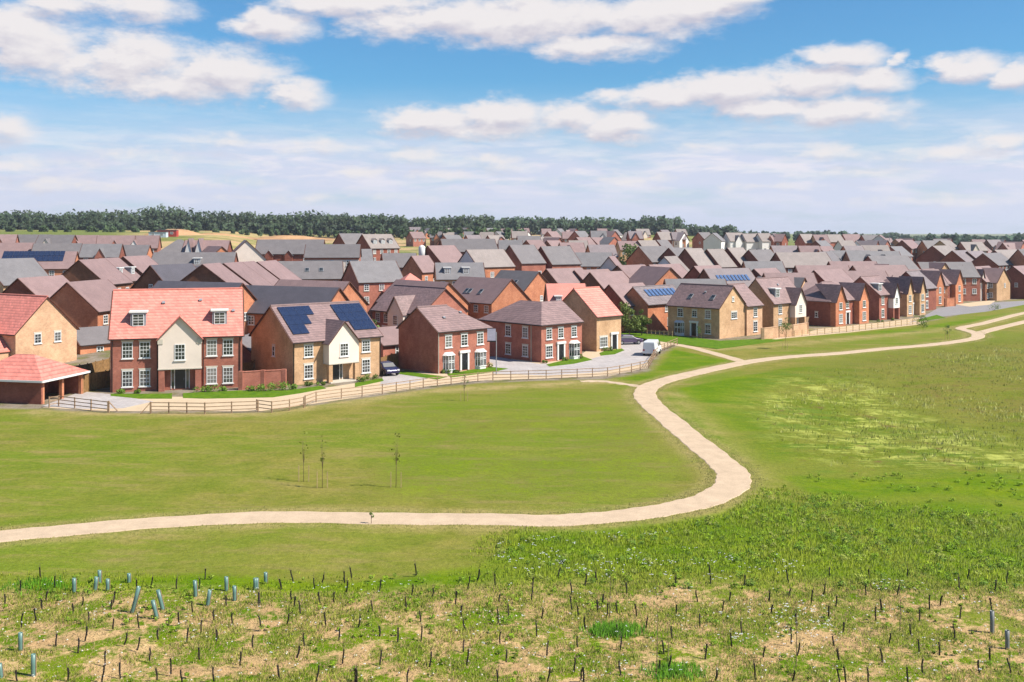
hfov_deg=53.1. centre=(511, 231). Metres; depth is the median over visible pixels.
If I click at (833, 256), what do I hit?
house
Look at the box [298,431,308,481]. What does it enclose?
sapling
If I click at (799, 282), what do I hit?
house
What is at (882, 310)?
window
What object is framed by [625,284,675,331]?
detached house
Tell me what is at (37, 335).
window
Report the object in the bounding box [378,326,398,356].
garage
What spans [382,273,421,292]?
house
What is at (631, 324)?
tree
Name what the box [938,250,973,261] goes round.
house
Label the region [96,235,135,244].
house
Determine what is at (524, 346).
window
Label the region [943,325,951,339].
sapling
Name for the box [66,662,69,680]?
tree guard
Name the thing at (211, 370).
window
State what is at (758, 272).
house
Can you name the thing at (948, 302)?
garden wall
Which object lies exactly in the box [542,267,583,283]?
house
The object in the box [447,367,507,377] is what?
lawn
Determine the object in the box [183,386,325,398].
lawn
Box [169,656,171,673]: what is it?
tree guard
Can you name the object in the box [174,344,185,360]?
window
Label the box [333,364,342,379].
door
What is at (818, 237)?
house
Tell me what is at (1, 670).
tube guard
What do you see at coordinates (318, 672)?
tree guard
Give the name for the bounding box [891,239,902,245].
house
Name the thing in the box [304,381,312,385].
shrub
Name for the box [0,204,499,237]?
woodland
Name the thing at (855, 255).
house
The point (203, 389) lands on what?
shrub
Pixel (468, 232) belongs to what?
house
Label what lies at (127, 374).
window
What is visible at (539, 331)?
detached house
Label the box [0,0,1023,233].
sky
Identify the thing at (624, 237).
house
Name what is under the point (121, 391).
shrub
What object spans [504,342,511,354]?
window
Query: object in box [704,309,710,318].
window
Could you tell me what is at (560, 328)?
window
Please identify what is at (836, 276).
house
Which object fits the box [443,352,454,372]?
bay window
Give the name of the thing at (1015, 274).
house
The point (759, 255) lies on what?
house
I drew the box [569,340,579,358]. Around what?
bay window
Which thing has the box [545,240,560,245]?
house
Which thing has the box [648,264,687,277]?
house
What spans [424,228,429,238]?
house
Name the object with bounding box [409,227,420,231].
house
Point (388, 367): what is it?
parked car
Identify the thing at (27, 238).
house
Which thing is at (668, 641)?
whip sapling
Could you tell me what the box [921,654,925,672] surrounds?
tree guard
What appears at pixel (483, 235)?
house
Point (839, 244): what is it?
house
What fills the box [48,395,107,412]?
rail fence
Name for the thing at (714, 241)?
house
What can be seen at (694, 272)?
house
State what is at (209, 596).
tube guard
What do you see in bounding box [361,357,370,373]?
window
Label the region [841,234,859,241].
house
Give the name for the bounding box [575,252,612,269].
house
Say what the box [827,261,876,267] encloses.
house
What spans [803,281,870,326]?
detached house
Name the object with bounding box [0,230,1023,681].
ground
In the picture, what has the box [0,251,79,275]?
house
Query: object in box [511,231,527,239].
house
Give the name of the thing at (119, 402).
driveway
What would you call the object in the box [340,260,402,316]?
house
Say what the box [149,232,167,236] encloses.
site cabin
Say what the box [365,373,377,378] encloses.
shrub
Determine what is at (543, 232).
house
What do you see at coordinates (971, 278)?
house
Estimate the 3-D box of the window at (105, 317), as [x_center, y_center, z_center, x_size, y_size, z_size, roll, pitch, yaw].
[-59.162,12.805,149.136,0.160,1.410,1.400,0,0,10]
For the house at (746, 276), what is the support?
on the ground at (550, 446)
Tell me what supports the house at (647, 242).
on the ground at (550, 446)
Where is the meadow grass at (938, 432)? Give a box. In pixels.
[757,341,1023,472]
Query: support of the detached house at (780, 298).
on the ground at (550, 446)
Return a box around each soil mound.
[144,229,205,234]
[202,233,260,239]
[259,235,334,239]
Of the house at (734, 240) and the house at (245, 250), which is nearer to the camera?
the house at (245, 250)
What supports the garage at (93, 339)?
on the ground at (550, 446)
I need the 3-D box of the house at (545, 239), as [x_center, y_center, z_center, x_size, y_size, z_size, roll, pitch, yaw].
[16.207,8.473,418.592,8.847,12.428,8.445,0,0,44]
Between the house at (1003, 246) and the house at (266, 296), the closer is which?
the house at (266, 296)
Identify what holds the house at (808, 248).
on the ground at (550, 446)
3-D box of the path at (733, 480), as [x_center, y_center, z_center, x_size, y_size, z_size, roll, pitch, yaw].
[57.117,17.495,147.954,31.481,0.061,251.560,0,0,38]
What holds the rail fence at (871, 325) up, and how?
on the ground at (550, 446)
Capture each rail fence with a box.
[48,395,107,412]
[151,400,258,413]
[256,397,303,412]
[305,384,382,406]
[382,371,492,391]
[492,364,631,379]
[631,338,677,371]
[651,330,672,336]
[786,318,918,336]
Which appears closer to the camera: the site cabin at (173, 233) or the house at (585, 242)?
the house at (585, 242)
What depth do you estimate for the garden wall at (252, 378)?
114.14 m
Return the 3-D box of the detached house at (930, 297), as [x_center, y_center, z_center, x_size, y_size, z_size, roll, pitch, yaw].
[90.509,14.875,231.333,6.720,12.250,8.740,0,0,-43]
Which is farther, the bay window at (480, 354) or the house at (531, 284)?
the house at (531, 284)
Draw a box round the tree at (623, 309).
[618,301,630,331]
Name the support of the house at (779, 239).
on the ground at (550, 446)
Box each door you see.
[171,369,189,388]
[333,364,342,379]
[459,350,469,369]
[556,341,565,359]
[610,332,618,348]
[689,321,697,335]
[846,310,850,323]
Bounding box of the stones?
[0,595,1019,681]
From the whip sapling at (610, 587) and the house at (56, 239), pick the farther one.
the house at (56, 239)
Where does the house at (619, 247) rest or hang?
on the ground at (550, 446)
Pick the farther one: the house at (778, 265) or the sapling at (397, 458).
the house at (778, 265)
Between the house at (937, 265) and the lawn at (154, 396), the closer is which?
the lawn at (154, 396)
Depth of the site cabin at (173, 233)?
478.50 m
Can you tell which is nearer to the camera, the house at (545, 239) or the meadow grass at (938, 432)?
the meadow grass at (938, 432)
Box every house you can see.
[0,234,19,242]
[0,243,32,251]
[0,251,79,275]
[0,258,48,292]
[0,293,79,362]
[2,275,69,297]
[18,234,51,242]
[31,243,82,252]
[35,235,77,242]
[50,279,117,327]
[61,258,133,288]
[76,235,96,243]
[79,244,125,259]
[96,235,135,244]
[98,257,139,286]
[107,287,244,392]
[120,255,158,275]
[124,245,152,256]
[130,263,195,288]
[131,235,161,252]
[151,239,183,256]
[151,252,238,265]
[151,281,257,334]
[180,263,248,284]
[181,238,232,251]
[202,246,227,251]
[223,262,272,285]
[232,240,266,261]
[243,261,278,285]
[246,285,349,333]
[248,300,383,384]
[255,239,324,260]
[256,260,301,279]
[274,279,369,311]
[278,261,343,280]
[303,244,361,270]
[333,233,362,243]
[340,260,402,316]
[356,234,400,260]
[361,249,373,260]
[370,284,468,326]
[375,279,469,314]
[380,253,416,269]
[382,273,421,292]
[396,304,492,373]
[401,255,433,280]
[405,232,426,246]
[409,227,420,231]
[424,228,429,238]
[425,245,461,262]
[429,232,441,245]
[433,262,485,284]
[436,235,461,244]
[439,239,497,254]
[441,232,460,236]
[453,276,531,318]
[458,249,515,277]
[463,231,473,237]
[464,235,481,238]
[477,300,583,362]
[479,232,493,238]
[485,235,505,244]
[494,231,507,239]
[494,270,549,301]
[497,240,522,249]
[505,245,546,273]
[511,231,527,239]
[516,236,540,242]
[522,240,545,248]
[538,246,581,268]
[540,229,551,236]
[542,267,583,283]
[543,231,560,237]
[543,237,562,242]
[543,283,585,300]
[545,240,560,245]
[555,228,564,235]
[558,242,585,251]
[561,232,572,241]
[562,286,623,351]
[566,229,578,231]
[567,231,587,239]
[568,240,588,247]
[573,269,609,280]
[574,237,595,244]
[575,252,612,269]
[580,271,628,289]
[585,245,618,258]
[590,231,607,236]
[591,237,602,244]
[599,237,617,245]
[599,256,621,270]
[603,283,645,331]
[607,231,621,240]
[612,229,622,237]
[612,264,645,277]
[615,241,639,260]
[621,232,643,240]
[625,246,666,265]
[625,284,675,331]
[626,231,643,240]
[629,266,681,285]
[635,229,650,237]
[637,240,658,245]
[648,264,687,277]
[652,232,671,243]
[656,240,673,248]
[657,256,689,271]
[659,247,691,258]
[663,279,726,288]
[665,283,745,338]
[671,232,686,246]
[672,232,689,247]
[674,229,687,236]
[678,248,714,268]
[682,265,721,278]
[692,232,709,248]
[697,268,755,286]
[703,233,725,250]
[704,249,737,267]
[723,233,744,248]
[725,247,746,267]
[741,234,758,250]
[741,261,786,272]
[743,249,773,260]
[748,276,807,327]
[752,268,780,277]
[755,233,771,249]
[757,276,806,287]
[761,273,817,290]
[768,234,788,244]
[769,245,797,253]
[770,252,831,272]
[792,265,849,272]
[794,234,812,245]
[797,246,821,251]
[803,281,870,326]
[810,240,832,247]
[811,235,830,243]
[811,269,853,284]
[820,246,833,251]
[824,234,843,246]
[824,251,841,260]
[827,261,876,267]
[830,250,870,259]
[833,240,856,249]
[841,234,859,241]
[841,246,864,249]
[842,251,900,260]
[845,271,888,280]
[848,265,908,276]
[853,275,901,319]
[858,241,879,244]
[859,235,877,240]
[860,245,890,250]
[863,255,919,268]
[867,240,890,246]
[873,235,890,244]
[884,275,926,316]
[889,246,913,260]
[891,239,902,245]
[896,240,917,263]
[902,270,937,310]
[909,269,948,297]
[915,245,954,262]
[916,262,980,300]
[917,240,939,256]
[920,268,964,305]
[929,262,949,268]
[933,240,957,249]
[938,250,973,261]
[957,242,988,252]
[965,251,983,258]
[970,239,985,241]
[972,253,1012,268]
[975,266,990,300]
[977,269,985,300]
[982,268,1011,300]
[984,240,1001,250]
[991,249,1016,258]
[995,242,1023,249]
[998,243,1023,249]
[1006,265,1023,298]
[1008,249,1023,265]
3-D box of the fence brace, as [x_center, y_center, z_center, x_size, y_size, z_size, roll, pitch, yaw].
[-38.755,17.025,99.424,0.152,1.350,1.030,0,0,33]
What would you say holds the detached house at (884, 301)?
on the ground at (550, 446)
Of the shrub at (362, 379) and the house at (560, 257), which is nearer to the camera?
the shrub at (362, 379)
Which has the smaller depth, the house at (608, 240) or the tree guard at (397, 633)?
the tree guard at (397, 633)
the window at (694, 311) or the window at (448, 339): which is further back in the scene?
the window at (694, 311)
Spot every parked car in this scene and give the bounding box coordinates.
[381,361,399,375]
[621,334,642,344]
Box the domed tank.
[419,245,424,254]
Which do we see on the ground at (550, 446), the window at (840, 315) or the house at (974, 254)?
the house at (974, 254)
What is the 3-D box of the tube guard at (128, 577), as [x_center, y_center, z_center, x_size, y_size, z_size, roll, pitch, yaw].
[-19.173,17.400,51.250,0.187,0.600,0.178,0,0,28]
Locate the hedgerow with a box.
[5,225,524,239]
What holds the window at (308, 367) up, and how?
in the detached house at (331, 342)
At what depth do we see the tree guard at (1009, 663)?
40.73 m
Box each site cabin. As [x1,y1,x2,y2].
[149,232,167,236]
[157,230,178,236]
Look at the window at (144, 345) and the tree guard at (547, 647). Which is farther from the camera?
the window at (144, 345)
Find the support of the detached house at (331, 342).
on the ground at (550, 446)
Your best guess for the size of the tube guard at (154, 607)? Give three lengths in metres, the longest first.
1.000 x 0.204 x 0.178 m
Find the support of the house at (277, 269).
on the ground at (550, 446)
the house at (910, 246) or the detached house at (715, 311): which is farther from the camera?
the house at (910, 246)
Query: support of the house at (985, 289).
on the ground at (550, 446)
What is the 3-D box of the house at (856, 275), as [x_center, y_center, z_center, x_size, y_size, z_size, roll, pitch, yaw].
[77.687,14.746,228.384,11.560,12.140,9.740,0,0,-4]
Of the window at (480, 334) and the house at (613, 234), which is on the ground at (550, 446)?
the house at (613, 234)
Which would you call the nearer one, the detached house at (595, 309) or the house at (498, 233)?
the detached house at (595, 309)
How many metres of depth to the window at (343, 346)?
119.34 m
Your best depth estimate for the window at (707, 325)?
168.70 m
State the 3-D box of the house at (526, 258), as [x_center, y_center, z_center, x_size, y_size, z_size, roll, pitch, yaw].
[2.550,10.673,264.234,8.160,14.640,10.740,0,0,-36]
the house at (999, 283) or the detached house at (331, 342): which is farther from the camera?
the house at (999, 283)
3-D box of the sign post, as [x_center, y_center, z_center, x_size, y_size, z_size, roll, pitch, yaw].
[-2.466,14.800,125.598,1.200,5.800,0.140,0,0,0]
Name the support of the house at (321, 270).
on the ground at (550, 446)
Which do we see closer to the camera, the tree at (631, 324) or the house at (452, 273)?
the tree at (631, 324)
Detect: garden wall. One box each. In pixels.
[238,369,286,389]
[761,322,808,338]
[944,298,955,306]
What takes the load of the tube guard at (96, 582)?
on the ground at (550, 446)
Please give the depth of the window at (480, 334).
130.81 m
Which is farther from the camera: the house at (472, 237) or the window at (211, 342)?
the house at (472, 237)
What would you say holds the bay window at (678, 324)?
in the detached house at (715, 311)
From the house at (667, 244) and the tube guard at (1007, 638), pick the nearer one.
the tube guard at (1007, 638)
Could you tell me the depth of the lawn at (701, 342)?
162.80 m
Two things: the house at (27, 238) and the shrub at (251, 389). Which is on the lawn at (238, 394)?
the shrub at (251, 389)
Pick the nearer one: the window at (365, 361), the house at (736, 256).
the window at (365, 361)
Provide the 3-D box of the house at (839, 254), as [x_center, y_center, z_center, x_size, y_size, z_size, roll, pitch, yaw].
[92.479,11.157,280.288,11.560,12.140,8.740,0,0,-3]
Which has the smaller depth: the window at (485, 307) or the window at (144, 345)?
the window at (144, 345)
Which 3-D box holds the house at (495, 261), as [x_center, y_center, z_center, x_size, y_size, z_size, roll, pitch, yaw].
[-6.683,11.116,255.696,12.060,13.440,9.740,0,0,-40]
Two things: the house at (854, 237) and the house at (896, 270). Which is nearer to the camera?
the house at (896, 270)
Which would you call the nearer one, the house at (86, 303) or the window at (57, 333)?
the window at (57, 333)
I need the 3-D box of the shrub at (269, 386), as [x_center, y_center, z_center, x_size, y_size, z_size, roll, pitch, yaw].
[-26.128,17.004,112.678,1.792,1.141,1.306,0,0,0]
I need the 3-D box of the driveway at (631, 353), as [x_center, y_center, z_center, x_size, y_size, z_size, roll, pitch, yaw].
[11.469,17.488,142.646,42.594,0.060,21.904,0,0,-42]
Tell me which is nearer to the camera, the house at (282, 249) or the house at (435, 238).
the house at (282, 249)
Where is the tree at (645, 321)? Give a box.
[635,309,651,334]
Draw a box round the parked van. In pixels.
[642,339,660,355]
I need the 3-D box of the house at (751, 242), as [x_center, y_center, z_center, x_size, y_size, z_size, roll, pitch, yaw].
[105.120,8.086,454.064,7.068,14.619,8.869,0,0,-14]
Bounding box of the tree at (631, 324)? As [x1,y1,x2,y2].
[621,307,641,334]
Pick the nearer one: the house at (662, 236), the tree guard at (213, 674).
the tree guard at (213, 674)
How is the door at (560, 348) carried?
in the detached house at (539, 331)
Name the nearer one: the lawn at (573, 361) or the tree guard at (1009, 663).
the tree guard at (1009, 663)
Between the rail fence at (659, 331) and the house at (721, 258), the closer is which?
the rail fence at (659, 331)
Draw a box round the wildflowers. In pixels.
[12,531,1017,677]
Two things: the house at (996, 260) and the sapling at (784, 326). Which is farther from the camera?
the house at (996, 260)
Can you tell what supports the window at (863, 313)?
in the detached house at (831, 304)
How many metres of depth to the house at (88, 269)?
184.59 m
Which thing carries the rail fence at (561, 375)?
on the ground at (550, 446)
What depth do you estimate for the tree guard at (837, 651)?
41.68 m
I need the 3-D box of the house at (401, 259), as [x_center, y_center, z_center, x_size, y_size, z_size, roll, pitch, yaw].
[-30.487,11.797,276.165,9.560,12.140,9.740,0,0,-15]
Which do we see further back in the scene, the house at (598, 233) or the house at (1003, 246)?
the house at (598, 233)
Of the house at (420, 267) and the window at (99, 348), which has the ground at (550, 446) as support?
the house at (420, 267)
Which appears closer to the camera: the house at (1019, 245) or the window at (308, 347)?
the window at (308, 347)
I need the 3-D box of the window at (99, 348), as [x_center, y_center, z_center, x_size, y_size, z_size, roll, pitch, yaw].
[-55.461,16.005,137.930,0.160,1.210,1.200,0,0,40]
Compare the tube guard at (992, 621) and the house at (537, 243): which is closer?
the tube guard at (992, 621)
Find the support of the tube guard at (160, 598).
on the ground at (550, 446)
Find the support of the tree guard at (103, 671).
on the ground at (550, 446)
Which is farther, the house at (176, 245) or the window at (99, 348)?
the house at (176, 245)
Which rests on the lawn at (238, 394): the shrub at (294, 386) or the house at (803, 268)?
the shrub at (294, 386)
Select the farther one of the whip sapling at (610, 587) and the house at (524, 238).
the house at (524, 238)
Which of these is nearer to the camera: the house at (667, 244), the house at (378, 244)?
the house at (378, 244)
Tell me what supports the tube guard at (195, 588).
on the ground at (550, 446)
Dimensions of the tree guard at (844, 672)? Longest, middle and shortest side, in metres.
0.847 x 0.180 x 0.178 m
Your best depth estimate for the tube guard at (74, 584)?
49.83 m
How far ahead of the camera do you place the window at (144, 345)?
112.41 m
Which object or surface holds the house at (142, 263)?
on the ground at (550, 446)
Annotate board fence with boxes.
[75,357,109,375]
[82,369,109,393]
[243,360,254,370]
[381,352,398,372]
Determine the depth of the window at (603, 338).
150.12 m
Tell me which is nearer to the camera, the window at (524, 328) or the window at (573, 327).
the window at (524, 328)
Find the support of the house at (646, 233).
on the ground at (550, 446)
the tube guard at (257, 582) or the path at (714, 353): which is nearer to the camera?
the tube guard at (257, 582)
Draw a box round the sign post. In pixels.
[487,329,496,373]
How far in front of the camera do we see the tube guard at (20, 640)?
42.82 m
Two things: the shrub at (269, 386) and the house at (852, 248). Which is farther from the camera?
the house at (852, 248)
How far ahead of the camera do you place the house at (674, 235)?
452.44 m
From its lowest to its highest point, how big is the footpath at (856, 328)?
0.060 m
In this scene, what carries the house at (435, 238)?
on the ground at (550, 446)
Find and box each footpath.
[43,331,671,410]
[774,318,926,338]
[956,300,994,306]
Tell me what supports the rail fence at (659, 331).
on the ground at (550, 446)
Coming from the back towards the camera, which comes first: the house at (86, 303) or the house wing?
the house wing
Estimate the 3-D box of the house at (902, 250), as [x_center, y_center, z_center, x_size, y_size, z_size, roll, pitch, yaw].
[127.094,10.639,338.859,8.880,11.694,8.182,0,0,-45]
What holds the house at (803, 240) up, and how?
on the ground at (550, 446)
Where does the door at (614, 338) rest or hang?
in the detached house at (595, 309)
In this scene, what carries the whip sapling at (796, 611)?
on the ground at (550, 446)
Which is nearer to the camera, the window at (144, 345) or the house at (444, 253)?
the window at (144, 345)
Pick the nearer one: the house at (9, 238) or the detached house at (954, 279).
the detached house at (954, 279)
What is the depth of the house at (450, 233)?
554.73 m
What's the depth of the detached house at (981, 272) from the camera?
259.46 m
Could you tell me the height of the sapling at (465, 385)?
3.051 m
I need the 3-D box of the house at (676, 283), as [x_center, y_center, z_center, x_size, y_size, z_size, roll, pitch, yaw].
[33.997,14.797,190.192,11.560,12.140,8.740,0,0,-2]
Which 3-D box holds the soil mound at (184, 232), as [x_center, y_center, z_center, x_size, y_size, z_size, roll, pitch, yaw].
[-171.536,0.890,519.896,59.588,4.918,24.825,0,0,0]
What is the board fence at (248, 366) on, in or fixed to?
on the ground at (550, 446)
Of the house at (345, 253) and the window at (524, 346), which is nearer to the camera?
the window at (524, 346)
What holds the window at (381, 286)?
in the house at (370, 281)
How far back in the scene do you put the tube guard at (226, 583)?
49.97 m
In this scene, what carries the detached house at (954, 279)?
on the ground at (550, 446)
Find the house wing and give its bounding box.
[727,283,764,335]
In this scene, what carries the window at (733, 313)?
in the detached house at (715, 311)
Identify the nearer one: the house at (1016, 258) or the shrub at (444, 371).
the shrub at (444, 371)
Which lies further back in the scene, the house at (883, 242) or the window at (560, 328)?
the house at (883, 242)
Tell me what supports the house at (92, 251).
on the ground at (550, 446)
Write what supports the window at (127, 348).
in the detached house at (161, 339)
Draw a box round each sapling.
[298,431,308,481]
[317,436,327,487]
[389,433,399,486]
[462,374,468,400]
[605,557,616,619]
[650,585,661,671]
[663,620,670,659]
[778,317,792,348]
[791,607,802,667]
[894,584,903,632]
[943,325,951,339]
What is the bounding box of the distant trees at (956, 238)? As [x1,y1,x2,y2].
[739,230,1023,244]
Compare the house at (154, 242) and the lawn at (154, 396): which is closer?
the lawn at (154, 396)
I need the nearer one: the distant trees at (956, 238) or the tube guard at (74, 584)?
the tube guard at (74, 584)
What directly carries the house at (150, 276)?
on the ground at (550, 446)
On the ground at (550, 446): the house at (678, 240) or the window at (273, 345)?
the house at (678, 240)
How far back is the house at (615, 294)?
181.57 m
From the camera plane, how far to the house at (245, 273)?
167.06 m
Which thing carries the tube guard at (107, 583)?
on the ground at (550, 446)
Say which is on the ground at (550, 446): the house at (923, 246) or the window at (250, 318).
the house at (923, 246)
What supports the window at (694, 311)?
in the detached house at (715, 311)
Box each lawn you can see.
[111,393,171,398]
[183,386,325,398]
[355,378,383,386]
[399,371,444,379]
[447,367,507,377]
[546,356,591,366]
[600,348,623,355]
[621,333,783,348]
[919,315,944,320]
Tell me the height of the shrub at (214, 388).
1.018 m
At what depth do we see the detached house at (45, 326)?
128.66 m
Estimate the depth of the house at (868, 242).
402.40 m
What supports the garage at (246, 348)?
on the ground at (550, 446)
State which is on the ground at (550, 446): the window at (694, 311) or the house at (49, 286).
the house at (49, 286)
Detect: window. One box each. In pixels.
[33,332,41,344]
[53,330,61,342]
[97,346,103,351]
[103,315,108,324]
[121,340,133,359]
[121,369,133,387]
[138,340,150,358]
[138,368,150,387]
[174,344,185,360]
[206,338,217,356]
[206,366,217,384]
[222,338,233,356]
[222,365,233,383]
[247,316,254,325]
[271,344,274,356]
[303,343,313,357]
[303,362,313,379]
[339,343,349,357]
[361,338,370,352]
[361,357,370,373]
[364,284,368,290]
[375,311,379,321]
[379,284,383,290]
[383,312,387,322]
[392,315,397,325]
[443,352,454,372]
[444,334,452,348]
[460,332,468,346]
[474,305,477,312]
[475,348,486,368]
[476,331,483,344]
[484,305,488,313]
[504,324,511,336]
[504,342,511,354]
[521,344,528,357]
[522,325,528,338]
[545,344,553,358]
[546,327,552,339]
[557,326,564,338]
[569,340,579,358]
[571,325,577,337]
[599,335,607,347]
[674,320,683,335]
[677,307,683,316]
[692,309,697,317]
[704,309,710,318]
[704,323,710,334]
[731,310,737,319]
[753,307,757,316]
[753,320,757,331]
[778,304,781,314]
[778,318,781,325]
[799,305,802,312]
[839,314,842,323]
[862,311,866,320]
[881,308,884,317]
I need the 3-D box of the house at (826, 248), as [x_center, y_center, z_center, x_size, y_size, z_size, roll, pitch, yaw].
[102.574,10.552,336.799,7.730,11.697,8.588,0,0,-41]
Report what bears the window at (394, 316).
in the detached house at (395, 304)
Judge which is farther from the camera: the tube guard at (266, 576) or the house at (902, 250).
the house at (902, 250)
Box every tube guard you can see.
[0,663,3,677]
[18,632,23,650]
[31,653,36,676]
[72,578,76,591]
[93,576,98,590]
[98,570,101,583]
[106,578,109,589]
[127,573,130,582]
[130,586,140,612]
[151,599,159,618]
[156,589,164,609]
[193,580,197,596]
[206,589,211,605]
[224,576,228,590]
[232,585,236,600]
[253,578,257,589]
[255,577,258,587]
[264,572,267,583]
[990,610,994,633]
[1005,629,1009,648]
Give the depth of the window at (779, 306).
179.89 m
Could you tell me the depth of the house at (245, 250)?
255.15 m
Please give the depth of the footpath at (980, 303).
248.98 m
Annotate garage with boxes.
[0,354,89,403]
[77,325,109,354]
[242,334,250,370]
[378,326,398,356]
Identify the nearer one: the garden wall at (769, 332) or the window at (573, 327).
the window at (573, 327)
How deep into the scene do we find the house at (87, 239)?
321.42 m
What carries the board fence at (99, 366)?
on the ground at (550, 446)
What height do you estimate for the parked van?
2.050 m
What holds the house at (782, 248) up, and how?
on the ground at (550, 446)
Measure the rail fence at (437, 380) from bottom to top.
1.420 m
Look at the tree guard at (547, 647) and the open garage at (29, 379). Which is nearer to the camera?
the tree guard at (547, 647)
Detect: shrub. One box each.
[116,388,124,393]
[193,386,209,391]
[206,384,221,391]
[245,385,259,390]
[258,383,273,390]
[267,381,280,390]
[277,381,290,389]
[288,384,297,389]
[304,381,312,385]
[355,376,365,381]
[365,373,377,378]
[441,369,450,373]
[602,347,612,350]
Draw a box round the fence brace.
[108,401,117,412]
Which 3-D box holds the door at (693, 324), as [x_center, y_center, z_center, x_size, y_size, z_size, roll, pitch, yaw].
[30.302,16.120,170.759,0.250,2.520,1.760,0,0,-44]
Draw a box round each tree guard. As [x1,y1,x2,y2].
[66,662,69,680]
[77,634,80,652]
[101,661,107,681]
[118,658,121,677]
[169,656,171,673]
[212,667,214,681]
[277,659,280,678]
[316,662,319,681]
[397,622,398,642]
[466,648,470,665]
[546,636,548,655]
[581,660,584,681]
[616,657,621,674]
[836,644,839,661]
[841,664,846,681]
[905,662,908,681]
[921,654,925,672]
[1007,654,1010,672]
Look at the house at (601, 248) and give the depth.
333.44 m
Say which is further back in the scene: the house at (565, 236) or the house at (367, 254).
the house at (565, 236)
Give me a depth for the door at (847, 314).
193.25 m
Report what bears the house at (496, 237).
on the ground at (550, 446)
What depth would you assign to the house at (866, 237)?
450.91 m
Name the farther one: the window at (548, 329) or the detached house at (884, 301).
the detached house at (884, 301)
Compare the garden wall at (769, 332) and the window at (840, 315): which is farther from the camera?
the window at (840, 315)
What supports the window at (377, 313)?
in the detached house at (395, 304)
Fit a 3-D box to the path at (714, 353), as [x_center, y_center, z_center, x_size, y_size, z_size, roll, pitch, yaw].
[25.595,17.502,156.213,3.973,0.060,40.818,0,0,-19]
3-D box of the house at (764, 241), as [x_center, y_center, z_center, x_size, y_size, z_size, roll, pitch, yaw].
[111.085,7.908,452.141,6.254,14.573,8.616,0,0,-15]
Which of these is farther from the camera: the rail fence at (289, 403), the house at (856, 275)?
the house at (856, 275)
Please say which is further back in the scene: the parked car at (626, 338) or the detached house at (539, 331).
the parked car at (626, 338)
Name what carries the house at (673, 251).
on the ground at (550, 446)
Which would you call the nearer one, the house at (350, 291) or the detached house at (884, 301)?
the house at (350, 291)
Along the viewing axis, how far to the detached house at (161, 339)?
114.07 m
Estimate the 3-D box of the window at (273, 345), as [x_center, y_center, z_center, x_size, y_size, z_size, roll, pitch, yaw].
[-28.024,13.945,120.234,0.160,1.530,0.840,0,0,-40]
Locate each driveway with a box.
[42,392,152,408]
[380,373,429,385]
[490,342,652,375]
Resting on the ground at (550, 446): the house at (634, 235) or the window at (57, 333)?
the house at (634, 235)
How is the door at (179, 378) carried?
in the detached house at (161, 339)
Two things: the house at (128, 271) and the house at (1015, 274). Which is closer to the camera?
the house at (128, 271)
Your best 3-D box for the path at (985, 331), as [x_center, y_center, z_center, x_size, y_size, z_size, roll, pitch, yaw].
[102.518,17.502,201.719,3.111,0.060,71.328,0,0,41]
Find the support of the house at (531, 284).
on the ground at (550, 446)
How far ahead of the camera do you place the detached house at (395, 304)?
160.35 m
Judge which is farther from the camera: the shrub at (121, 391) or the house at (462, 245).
the house at (462, 245)
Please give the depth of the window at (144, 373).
112.41 m
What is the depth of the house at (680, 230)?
692.86 m
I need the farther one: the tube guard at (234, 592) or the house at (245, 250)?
the house at (245, 250)
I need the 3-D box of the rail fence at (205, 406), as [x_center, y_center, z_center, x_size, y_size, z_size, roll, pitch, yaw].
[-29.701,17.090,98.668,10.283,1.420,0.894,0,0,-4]
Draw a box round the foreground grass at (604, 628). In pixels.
[0,486,1023,681]
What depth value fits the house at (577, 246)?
339.20 m
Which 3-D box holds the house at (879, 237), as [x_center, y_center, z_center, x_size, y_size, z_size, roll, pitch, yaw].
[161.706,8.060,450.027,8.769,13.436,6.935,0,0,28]
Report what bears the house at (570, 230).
on the ground at (550, 446)
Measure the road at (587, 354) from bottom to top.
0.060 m
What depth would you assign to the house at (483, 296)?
184.53 m
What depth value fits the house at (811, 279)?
207.54 m
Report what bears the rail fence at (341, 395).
on the ground at (550, 446)
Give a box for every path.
[0,312,1023,541]
[581,380,637,386]
[671,343,743,361]
[977,320,1023,333]
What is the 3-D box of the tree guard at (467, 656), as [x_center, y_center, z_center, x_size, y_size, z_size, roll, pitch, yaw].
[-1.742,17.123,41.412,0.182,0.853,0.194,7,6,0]
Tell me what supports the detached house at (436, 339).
on the ground at (550, 446)
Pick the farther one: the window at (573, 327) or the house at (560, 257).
the house at (560, 257)
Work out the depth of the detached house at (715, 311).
170.79 m
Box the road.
[909,301,1023,322]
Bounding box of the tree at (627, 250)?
[619,243,636,264]
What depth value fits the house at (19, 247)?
282.89 m
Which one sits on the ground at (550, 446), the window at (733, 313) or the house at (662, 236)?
the house at (662, 236)
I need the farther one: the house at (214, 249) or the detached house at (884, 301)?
the house at (214, 249)
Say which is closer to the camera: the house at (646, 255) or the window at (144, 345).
the window at (144, 345)
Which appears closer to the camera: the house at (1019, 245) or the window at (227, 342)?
the window at (227, 342)
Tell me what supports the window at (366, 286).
in the house at (370, 281)

